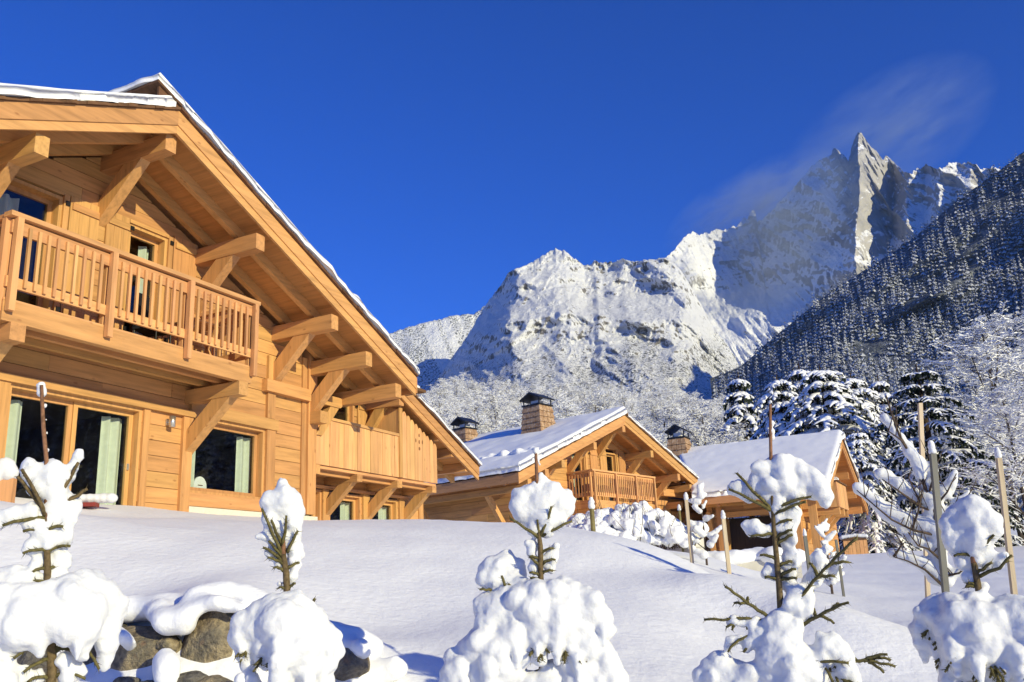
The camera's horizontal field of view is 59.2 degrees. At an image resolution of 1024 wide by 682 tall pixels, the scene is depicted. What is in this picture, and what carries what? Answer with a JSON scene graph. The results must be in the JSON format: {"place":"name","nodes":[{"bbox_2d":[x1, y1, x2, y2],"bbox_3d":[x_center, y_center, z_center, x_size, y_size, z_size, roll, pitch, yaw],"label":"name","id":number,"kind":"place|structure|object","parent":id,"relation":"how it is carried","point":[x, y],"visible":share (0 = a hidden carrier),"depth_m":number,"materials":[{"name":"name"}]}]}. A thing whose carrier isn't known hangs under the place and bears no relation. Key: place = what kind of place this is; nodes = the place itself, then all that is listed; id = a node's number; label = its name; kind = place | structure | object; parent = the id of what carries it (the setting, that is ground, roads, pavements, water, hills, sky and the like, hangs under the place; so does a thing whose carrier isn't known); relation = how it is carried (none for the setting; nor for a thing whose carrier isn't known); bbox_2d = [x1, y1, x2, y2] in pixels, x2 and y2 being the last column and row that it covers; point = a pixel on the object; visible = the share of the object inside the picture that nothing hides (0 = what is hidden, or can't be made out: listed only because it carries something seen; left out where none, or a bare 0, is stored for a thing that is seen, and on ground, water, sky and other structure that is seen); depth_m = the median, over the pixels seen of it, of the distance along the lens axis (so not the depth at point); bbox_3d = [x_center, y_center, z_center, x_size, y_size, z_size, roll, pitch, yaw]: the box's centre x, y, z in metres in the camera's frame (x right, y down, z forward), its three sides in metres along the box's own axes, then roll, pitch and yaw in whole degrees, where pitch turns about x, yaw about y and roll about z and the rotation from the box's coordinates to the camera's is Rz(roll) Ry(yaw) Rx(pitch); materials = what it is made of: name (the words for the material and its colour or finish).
{"place":"outdoors","nodes":[
{"label":"outdoors","id":0,"kind":"place"},
{"bbox_2d":[74,493,117,507],"bbox_3d":[-5.668,2.132,12.075,0.707,0.184,0.250,0,-16,-10],"label":"board","id":1,"kind":"object","parent":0,"point":[91,500],"visible":0.65,"depth_m":12.07,"materials":[{"name":"white paint"}]},
{"bbox_2d":[131,293,170,343],"bbox_3d":[-5.758,-0.255,14.447,0.440,1.070,0.480,-5,-16,9],"label":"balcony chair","id":2,"kind":"object","parent":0,"point":[147,332],"visible":0.24,"depth_m":14.44,"materials":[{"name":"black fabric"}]},
{"bbox_2d":[174,318,220,354],"bbox_3d":[-5.271,0.073,15.057,0.492,0.725,0.600,-10,-17,25],"label":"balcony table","id":3,"kind":"object","parent":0,"point":[207,350],"visible":0.25,"depth_m":15.23,"materials":[{"name":"brown wood"}]},
{"bbox_2d":[390,306,484,396],"bbox_3d":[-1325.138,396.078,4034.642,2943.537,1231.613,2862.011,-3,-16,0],"label":"ridge","id":4,"kind":"structure","parent":0,"point":[429,348],"depth_m":4281.29,"materials":[{"name":"white snow"}]},
{"bbox_2d":[0,497,1023,681],"bbox_3d":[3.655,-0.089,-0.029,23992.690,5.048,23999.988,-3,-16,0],"label":"snow ground","id":5,"kind":"structure","parent":0,"point":[407,591],"depth_m":7.28,"materials":[{"name":"white snow"}]},
{"bbox_2d":[0,457,18,502],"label":"post with snow","id":6,"kind":"object","parent":5,"relation":"on","point":[9,470],"visible":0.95,"depth_m":10.87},
{"bbox_2d":[0,382,129,681],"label":"spruce sapling","id":7,"kind":"object","parent":5,"relation":"on","point":[78,614],"visible":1,"depth_m":3.17,"materials":[{"name":"white plant"}]},
{"bbox_2d":[17,611,369,681],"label":"boulder wall","id":8,"kind":"structure","parent":5,"relation":"on","point":[205,640],"depth_m":4.94,"materials":[{"name":"snow"},{"name":"rock"}]},
{"bbox_2d":[119,581,407,681],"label":"snow lip","id":9,"kind":"object","parent":8,"relation":"on","point":[167,613],"visible":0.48,"depth_m":4.93,"materials":[{"name":"white snow"}]},
{"bbox_2d":[0,73,481,519],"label":"chalet","id":10,"kind":"object","parent":5,"relation":"on","point":[301,379],"visible":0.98,"depth_m":14.85,"materials":[{"name":"brown wood"}]},
{"bbox_2d":[0,177,62,309],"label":"window","id":11,"kind":"structure","parent":10,"relation":"in","point":[21,196],"depth_m":13.55,"materials":[{"name":"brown wood"}]},
{"bbox_2d":[3,383,141,505],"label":"window","id":12,"kind":"structure","parent":10,"relation":"in","point":[108,433],"depth_m":14.21,"materials":[{"name":"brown wood"}]},
{"bbox_2d":[122,223,167,340],"bbox_3d":[-6.845,-0.606,15.196,1.800,2.280,0.810,-10,-17,25],"label":"window","id":13,"kind":"structure","parent":10,"relation":"in","point":[143,243],"depth_m":15.35,"materials":[{"name":"brown wood"}]},
{"bbox_2d":[165,416,175,427],"bbox_3d":[-5.588,1.325,14.762,0.172,0.180,0.103,-10,-17,25],"label":"wall lamp","id":14,"kind":"object","parent":10,"relation":"attached to","point":[170,422],"visible":1,"depth_m":14.72,"materials":[{"name":"metal"}]},
{"bbox_2d":[190,419,264,498],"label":"window","id":15,"kind":"structure","parent":10,"relation":"in","point":[229,461],"depth_m":16.78,"materials":[{"name":"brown wood"}]},
{"bbox_2d":[308,489,321,519],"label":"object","id":16,"kind":"structure","parent":10,"relation":"in","point":[318,492],"depth_m":19.29,"materials":[{"name":"brown wood"}]},
{"bbox_2d":[333,406,353,422],"bbox_3d":[-4.432,2.142,20.694,1.340,1.700,0.850,-10,-17,25],"label":"window","id":17,"kind":"structure","parent":10,"relation":"in","point":[345,413],"depth_m":20.93,"materials":[{"name":"brown wood"}]},
{"bbox_2d":[329,492,360,519],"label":"window","id":18,"kind":"structure","parent":10,"relation":"in","point":[349,508],"depth_m":20.53,"materials":[{"name":"brown wood"}]},
{"bbox_2d":[370,497,397,519],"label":"window","id":19,"kind":"structure","parent":10,"relation":"in","point":[389,511],"depth_m":21.81,"materials":[{"name":"brown wood"}]},
{"bbox_2d":[227,478,345,681],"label":"spruce sapling","id":20,"kind":"object","parent":5,"relation":"on","point":[287,634],"visible":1,"depth_m":3.56,"materials":[{"name":"white plant"}]},
{"bbox_2d":[439,447,628,681],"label":"spruce sapling","id":21,"kind":"object","parent":5,"relation":"on","point":[522,622],"visible":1,"depth_m":3.73,"materials":[{"name":"white plant"}]},
{"bbox_2d":[423,392,710,550],"bbox_3d":[1.241,6.816,40.313,11.826,7.440,17.073,-15,-20,38],"label":"chalet","id":22,"kind":"object","parent":5,"relation":"on","point":[611,457],"visible":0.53,"depth_m":35.30,"materials":[{"name":"brown wood"}]},
{"bbox_2d":[571,453,586,500],"bbox_3d":[1.970,5.519,36.002,1.780,2.070,0.900,-15,-20,38],"label":"window","id":23,"kind":"structure","parent":22,"relation":"in","point":[581,466],"depth_m":35.87,"materials":[{"name":"brown wood"}]},
{"bbox_2d":[606,452,616,500],"bbox_3d":[3.474,5.890,37.750,1.780,2.170,0.770,-15,-20,38],"label":"door","id":24,"kind":"structure","parent":22,"relation":"in","point":[611,458],"depth_m":37.68,"materials":[{"name":"brown wood"}]},
{"bbox_2d":[564,503,599,527],"bbox_3d":[1.524,3.285,16.064,2.067,0.757,1.102,-1,-16,-6],"label":"snowy shrub","id":25,"kind":"object","parent":5,"relation":"on","point":[579,518],"visible":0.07,"depth_m":15.88,"materials":[{"name":"white snow"}]},
{"bbox_2d":[588,497,595,531],"bbox_3d":[1.258,2.930,13.964,0.109,1.021,0.106,-3,-16,0],"label":"stake","id":26,"kind":"object","parent":5,"relation":"on","point":[591,504],"visible":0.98,"depth_m":14.01,"materials":[{"name":"brown wood"}]},
{"bbox_2d":[573,495,708,549],"bbox_3d":[1.954,3.030,14.983,2.544,0.927,1.102,-6,-16,11],"label":"snowy shrub","id":27,"kind":"object","parent":5,"relation":"on","point":[644,521],"visible":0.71,"depth_m":14.64,"materials":[{"name":"white snow"}]},
{"bbox_2d":[659,522,708,553],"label":"retaining wall","id":28,"kind":"structure","parent":5,"relation":"on","point":[701,543],"depth_m":17.44,"materials":[{"name":"beige concrete"}]},
{"bbox_2d":[684,492,693,562],"bbox_3d":[2.759,3.094,13.948,0.074,1.500,0.072,-3,-16,0],"label":"stake","id":29,"kind":"object","parent":5,"relation":"on","point":[686,498],"visible":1,"depth_m":13.98,"materials":[{"name":"brown wood"}]},
{"bbox_2d":[686,482,721,564],"bbox_3d":[3.127,2.984,14.489,0.770,1.441,0.316,-7,-16,14],"label":"sapling","id":30,"kind":"object","parent":5,"relation":"on","point":[698,527],"visible":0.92,"depth_m":14.43,"materials":[{"name":"white plant"}]},
{"bbox_2d":[721,510,731,573],"bbox_3d":[3.215,3.207,13.447,0.076,1.352,0.078,-3,-16,0],"label":"stake","id":31,"kind":"object","parent":5,"relation":"on","point":[725,540],"visible":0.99,"depth_m":13.48,"materials":[{"name":"brown wood"}]},
{"bbox_2d":[720,372,761,518],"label":"snowy spruce","id":32,"kind":"object","parent":5,"relation":"on","point":[739,397],"visible":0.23,"depth_m":89.74,"materials":[{"name":"white plant"}]},
{"bbox_2d":[708,546,805,577],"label":"retaining wall","id":33,"kind":"structure","parent":5,"relation":"on","point":[751,558],"depth_m":17.50,"materials":[{"name":"beige concrete"}]},
{"bbox_2d":[665,424,868,554],"bbox_3d":[11.983,7.345,43.578,8.508,7.425,12.740,-11,-18,26],"label":"chalet","id":34,"kind":"object","parent":5,"relation":"on","point":[715,467],"visible":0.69,"depth_m":40.08,"materials":[{"name":"brown wood"}]},
{"bbox_2d":[729,516,781,549],"bbox_3d":[10.895,8.777,39.046,2.750,2.312,0.075,-11,-18,26],"label":"garage door","id":35,"kind":"structure","parent":34,"relation":"in","point":[739,539],"depth_m":39.42,"materials":[{"name":"brown wood"}]},
{"bbox_2d":[740,374,798,517],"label":"snowy spruce","id":36,"kind":"object","parent":5,"relation":"on","point":[779,406],"visible":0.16,"depth_m":65.58,"materials":[{"name":"white plant"}]},
{"bbox_2d":[692,390,896,681],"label":"spruce sapling","id":37,"kind":"object","parent":5,"relation":"on","point":[780,486],"visible":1,"depth_m":3.50,"materials":[{"name":"white plant"}]},
{"bbox_2d":[788,362,822,404],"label":"snowy spruce","id":38,"kind":"object","parent":5,"relation":"on","point":[799,374],"visible":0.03,"depth_m":81.25,"materials":[{"name":"white plant"}]},
{"bbox_2d":[776,390,836,433],"bbox_3d":[20.830,10.552,62.102,9.548,14.631,9.452,-15,-20,38],"label":"snowy spruce","id":39,"kind":"object","parent":5,"relation":"on","point":[793,400],"depth_m":63.44,"materials":[{"name":"white plant"}]},
{"bbox_2d":[803,529,813,591],"bbox_3d":[4.209,3.306,12.729,0.060,1.294,0.057,-3,-16,0],"label":"stake","id":40,"kind":"object","parent":5,"relation":"on","point":[806,548],"visible":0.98,"depth_m":12.81,"materials":[{"name":"grey wood"}]},
{"bbox_2d":[814,518,846,593],"bbox_3d":[4.496,3.126,12.863,0.595,1.176,0.408,-10,-17,24],"label":"sapling","id":41,"kind":"object","parent":5,"relation":"on","point":[822,529],"visible":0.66,"depth_m":12.87,"materials":[{"name":"white plant"}]},
{"bbox_2d":[835,539,844,596],"bbox_3d":[4.613,3.386,12.596,0.030,1.197,0.030,-3,-16,0],"label":"stake","id":42,"kind":"object","parent":5,"relation":"on","point":[840,573],"visible":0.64,"depth_m":12.62,"materials":[{"name":"grey wood"}]},
{"bbox_2d":[776,365,922,550],"bbox_3d":[20.237,8.794,56.288,10.685,15.037,10.794,-5,-16,7],"label":"snowy spruce","id":43,"kind":"object","parent":5,"relation":"on","point":[841,411],"visible":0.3,"depth_m":56.30,"materials":[{"name":"white plant"}]},
{"bbox_2d":[839,533,868,553],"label":"board shed","id":44,"kind":"structure","parent":5,"relation":"on","point":[860,545],"depth_m":32.37,"materials":[{"name":"brown wood"}]},
{"bbox_2d":[836,428,919,553],"bbox_3d":[19.263,8.970,48.616,4.845,8.654,4.894,3,-17,-18],"label":"snowy spruce","id":45,"kind":"object","parent":5,"relation":"on","point":[871,524],"visible":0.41,"depth_m":48.02,"materials":[{"name":"white plant"}]},
{"bbox_2d":[840,373,922,548],"bbox_3d":[24.900,10.021,62.795,9.820,16.123,9.721,-3,-16,2],"label":"snowy spruce","id":46,"kind":"object","parent":5,"relation":"on","point":[856,385],"visible":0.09,"depth_m":63.31,"materials":[{"name":"white plant"}]},
{"bbox_2d":[866,374,918,483],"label":"snowy spruce","id":47,"kind":"object","parent":5,"relation":"on","point":[880,387],"visible":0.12,"depth_m":67.12,"materials":[{"name":"white plant"}]},
{"bbox_2d":[852,395,976,587],"bbox_3d":[3.222,1.423,7.137,0.925,2.069,0.406,-10,-17,23],"label":"young tree","id":48,"kind":"object","parent":5,"relation":"on","point":[917,529],"visible":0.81,"depth_m":7.19,"materials":[{"name":"white plant"}]},
{"bbox_2d":[917,403,930,597],"bbox_3d":[3.696,1.893,8.042,0.383,2.713,0.036,-3,-16,0],"label":"stake","id":49,"kind":"object","parent":5,"relation":"on","point":[922,453],"visible":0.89,"depth_m":8.30,"materials":[{"name":"brown wood"}]},
{"bbox_2d":[927,440,949,592],"bbox_3d":[3.215,1.673,6.718,0.187,1.876,0.061,-3,-16,0],"label":"stake","id":50,"kind":"object","parent":5,"relation":"on","point":[942,557],"visible":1,"depth_m":6.81,"materials":[{"name":"grey wood"}]},
{"bbox_2d":[868,364,1023,550],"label":"snowy spruce","id":51,"kind":"object","parent":5,"relation":"on","point":[934,412],"visible":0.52,"depth_m":50.24,"materials":[{"name":"white plant"}]},
{"bbox_2d":[908,494,1023,681],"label":"spruce sapling","id":52,"kind":"object","parent":5,"relation":"on","point":[977,635],"visible":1,"depth_m":3.39,"materials":[{"name":"white plant"}]},
{"bbox_2d":[924,398,1007,503],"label":"frosted tree","id":53,"kind":"object","parent":5,"relation":"on","point":[943,446],"visible":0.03,"depth_m":74.06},
{"bbox_2d":[934,353,1023,517],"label":"frosted tree","id":54,"kind":"object","parent":5,"relation":"on","point":[975,391],"visible":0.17,"depth_m":79.42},
{"bbox_2d":[938,376,1023,515],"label":"frosted tree","id":55,"kind":"object","parent":5,"relation":"on","point":[997,401],"visible":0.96,"depth_m":45.29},
{"bbox_2d":[946,429,1023,546],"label":"snowy spruce","id":56,"kind":"object","parent":5,"relation":"on","point":[1014,525],"visible":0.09,"depth_m":60.98,"materials":[{"name":"white plant"}]},
{"bbox_2d":[950,311,1023,463],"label":"frosted tree","id":57,"kind":"object","parent":5,"relation":"on","point":[987,432],"visible":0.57,"depth_m":57.66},
{"bbox_2d":[994,447,1017,594],"bbox_3d":[4.538,2.072,8.188,0.217,2.225,0.066,-3,-16,0],"label":"stake","id":58,"kind":"object","parent":5,"relation":"on","point":[1005,516],"visible":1,"depth_m":8.29,"materials":[{"name":"brown wood"}]},
{"bbox_2d":[0,0,1023,333],"label":"sky","id":59,"kind":"structure","parent":0,"point":[431,152],"materials":[{"name":"blue"}]},
{"bbox_2d":[425,248,738,411],"bbox_3d":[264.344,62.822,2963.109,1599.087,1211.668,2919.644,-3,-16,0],"label":"snow peak","id":60,"kind":"structure","parent":0,"point":[554,316],"depth_m":2876.38,"materials":[{"name":"white snow"}]},
{"bbox_2d":[496,419,1023,542],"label":"hillside","id":61,"kind":"structure","parent":0,"point":[1013,532],"depth_m":103.23,"materials":[{"name":"white snow"}]},
{"bbox_2d":[426,397,452,423],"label":"frosted tree","id":62,"kind":"object","parent":61,"relation":"on","point":[447,415],"visible":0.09,"depth_m":93.11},
{"bbox_2d":[423,381,457,402],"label":"frosted tree","id":63,"kind":"object","parent":61,"relation":"on","point":[431,395],"visible":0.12,"depth_m":285.26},
{"bbox_2d":[426,393,454,412],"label":"frosted tree","id":64,"kind":"object","parent":61,"relation":"on","point":[443,397],"visible":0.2,"depth_m":193.69,"materials":[{"name":"white plant"}]},
{"bbox_2d":[427,382,459,407],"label":"frosted tree","id":65,"kind":"object","parent":61,"relation":"on","point":[436,391],"visible":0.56,"depth_m":254.59,"materials":[{"name":"white plant"}]},
{"bbox_2d":[428,396,467,417],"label":"frosted tree","id":66,"kind":"object","parent":61,"relation":"on","point":[436,402],"visible":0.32,"depth_m":163.03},
{"bbox_2d":[447,381,464,401],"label":"frosted tree","id":67,"kind":"object","parent":61,"relation":"on","point":[456,388],"visible":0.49,"depth_m":337.39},
{"bbox_2d":[437,371,480,400],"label":"frosted tree","id":68,"kind":"object","parent":61,"relation":"on","point":[461,377],"visible":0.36,"depth_m":379.88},
{"bbox_2d":[445,411,494,433],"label":"frosted tree","id":69,"kind":"object","parent":61,"relation":"on","point":[483,425],"visible":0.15,"depth_m":82.23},
{"bbox_2d":[452,374,490,399],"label":"frosted tree","id":70,"kind":"object","parent":61,"relation":"on","point":[474,386],"visible":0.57,"depth_m":342.11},
{"bbox_2d":[450,412,507,432],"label":"frosted tree","id":71,"kind":"object","parent":61,"relation":"on","point":[476,415],"visible":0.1,"depth_m":112.66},
{"bbox_2d":[467,389,491,424],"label":"frosted tree","id":72,"kind":"object","parent":61,"relation":"on","point":[474,392],"visible":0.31,"depth_m":212.40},
{"bbox_2d":[459,393,505,429],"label":"frosted tree","id":73,"kind":"object","parent":61,"relation":"on","point":[469,407],"visible":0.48,"depth_m":122.86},
{"bbox_2d":[458,382,519,428],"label":"frosted tree","id":74,"kind":"object","parent":61,"relation":"on","point":[496,389],"visible":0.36,"depth_m":181.55,"materials":[{"name":"white plant"}]},
{"bbox_2d":[476,391,520,429],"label":"frosted tree","id":75,"kind":"object","parent":61,"relation":"on","point":[488,396],"visible":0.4,"depth_m":125.54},
{"bbox_2d":[498,391,519,421],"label":"frosted tree","id":76,"kind":"object","parent":61,"relation":"on","point":[511,393],"visible":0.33,"depth_m":216.66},
{"bbox_2d":[494,382,527,404],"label":"frosted tree","id":77,"kind":"object","parent":61,"relation":"on","point":[506,385],"visible":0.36,"depth_m":255.25,"materials":[{"name":"white plant"}]},
{"bbox_2d":[501,390,528,428],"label":"frosted tree","id":78,"kind":"object","parent":61,"relation":"on","point":[517,408],"visible":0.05,"depth_m":143.13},
{"bbox_2d":[504,388,545,425],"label":"frosted tree","id":79,"kind":"object","parent":61,"relation":"on","point":[537,392],"visible":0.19,"depth_m":217.55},
{"bbox_2d":[490,383,580,429],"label":"frosted tree","id":80,"kind":"object","parent":61,"relation":"on","point":[552,395],"visible":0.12,"depth_m":118.58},
{"bbox_2d":[547,395,584,418],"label":"frosted tree","id":81,"kind":"object","parent":61,"relation":"on","point":[561,400],"visible":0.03,"depth_m":83.68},
{"bbox_2d":[552,402,582,419],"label":"frosted tree","id":82,"kind":"object","parent":61,"relation":"on","point":[571,412],"visible":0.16,"depth_m":76.99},
{"bbox_2d":[563,385,593,409],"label":"frosted tree","id":83,"kind":"object","parent":61,"relation":"on","point":[573,392],"visible":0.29,"depth_m":246.60,"materials":[{"name":"white plant"}]},
{"bbox_2d":[572,380,593,400],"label":"frosted tree","id":84,"kind":"object","parent":61,"relation":"on","point":[586,382],"visible":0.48,"depth_m":373.95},
{"bbox_2d":[572,389,612,415],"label":"frosted tree","id":85,"kind":"object","parent":61,"relation":"on","point":[592,406],"visible":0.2,"depth_m":103.99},
{"bbox_2d":[588,382,641,422],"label":"frosted tree","id":86,"kind":"object","parent":61,"relation":"on","point":[606,396],"visible":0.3,"depth_m":117.18,"materials":[{"name":"white plant"}]},
{"bbox_2d":[604,383,639,416],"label":"frosted tree","id":87,"kind":"object","parent":61,"relation":"on","point":[624,393],"visible":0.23,"depth_m":223.44,"materials":[{"name":"white plant"}]},
{"bbox_2d":[610,390,647,417],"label":"frosted tree","id":88,"kind":"object","parent":61,"relation":"on","point":[625,399],"visible":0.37,"depth_m":183.42,"materials":[{"name":"white plant"}]},
{"bbox_2d":[639,382,664,406],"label":"frosted tree","id":89,"kind":"object","parent":61,"relation":"on","point":[648,386],"visible":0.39,"depth_m":337.33,"materials":[{"name":"white plant"}]},
{"bbox_2d":[638,396,665,423],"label":"frosted tree","id":90,"kind":"object","parent":61,"relation":"on","point":[648,413],"visible":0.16,"depth_m":193.06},
{"bbox_2d":[643,390,667,429],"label":"frosted tree","id":91,"kind":"object","parent":61,"relation":"on","point":[651,405],"visible":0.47,"depth_m":155.00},
{"bbox_2d":[641,424,671,445],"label":"frosted tree","id":92,"kind":"object","parent":61,"relation":"on","point":[663,440],"visible":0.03,"depth_m":71.65,"materials":[{"name":"white plant"}]},
{"bbox_2d":[637,386,685,425],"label":"frosted tree","id":93,"kind":"object","parent":61,"relation":"on","point":[660,393],"visible":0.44,"depth_m":192.08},
{"bbox_2d":[660,388,690,406],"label":"frosted tree","id":94,"kind":"object","parent":61,"relation":"on","point":[671,397],"visible":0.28,"depth_m":335.23,"materials":[{"name":"white plant"}]},
{"bbox_2d":[644,407,707,446],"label":"frosted tree","id":95,"kind":"object","parent":61,"relation":"on","point":[667,413],"visible":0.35,"depth_m":79.47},
{"bbox_2d":[657,393,701,419],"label":"frosted tree","id":96,"kind":"object","parent":61,"relation":"on","point":[684,402],"visible":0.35,"depth_m":167.69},
{"bbox_2d":[657,404,729,445],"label":"frosted tree","id":97,"kind":"object","parent":61,"relation":"on","point":[712,430],"visible":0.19,"depth_m":93.27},
{"bbox_2d":[682,404,713,429],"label":"frosted tree","id":98,"kind":"object","parent":61,"relation":"on","point":[705,416],"visible":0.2,"depth_m":104.05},
{"bbox_2d":[659,396,746,446],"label":"frosted tree","id":99,"kind":"object","parent":61,"relation":"on","point":[703,437],"visible":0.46,"depth_m":82.06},
{"bbox_2d":[692,398,728,423],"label":"frosted tree","id":100,"kind":"object","parent":61,"relation":"on","point":[710,404],"visible":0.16,"depth_m":204.41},
{"bbox_2d":[698,400,734,430],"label":"frosted tree","id":101,"kind":"object","parent":61,"relation":"on","point":[711,407],"visible":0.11,"depth_m":154.73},
{"bbox_2d":[706,408,732,432],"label":"frosted tree","id":102,"kind":"object","parent":61,"relation":"on","point":[719,415],"visible":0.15,"depth_m":144.45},
{"bbox_2d":[707,421,747,444],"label":"frosted tree","id":103,"kind":"object","parent":61,"relation":"on","point":[738,436],"visible":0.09,"depth_m":77.78,"materials":[{"name":"white plant"}]},
{"bbox_2d":[907,300,1023,545],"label":"frosted tree","id":104,"kind":"object","parent":61,"relation":"on","point":[987,349],"visible":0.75,"depth_m":66.73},
{"bbox_2d":[666,132,999,365],"bbox_3d":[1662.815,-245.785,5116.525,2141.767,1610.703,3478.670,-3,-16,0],"label":"spire massif","id":105,"kind":"structure","parent":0,"point":[835,215],"depth_m":4591.30,"materials":[{"name":"stone"}]},
{"bbox_2d":[710,152,1023,448],"bbox_3d":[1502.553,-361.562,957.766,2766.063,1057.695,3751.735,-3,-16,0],"label":"wooded slope","id":106,"kind":"structure","parent":0,"point":[876,345],"depth_m":1904.42,"materials":[{"name":"white plant"}]},
{"bbox_2d":[711,154,1023,511],"bbox_3d":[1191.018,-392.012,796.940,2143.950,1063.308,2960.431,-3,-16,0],"label":"conifer forest","id":107,"kind":"object","parent":106,"relation":"on","point":[917,329],"visible":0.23,"depth_m":1868.11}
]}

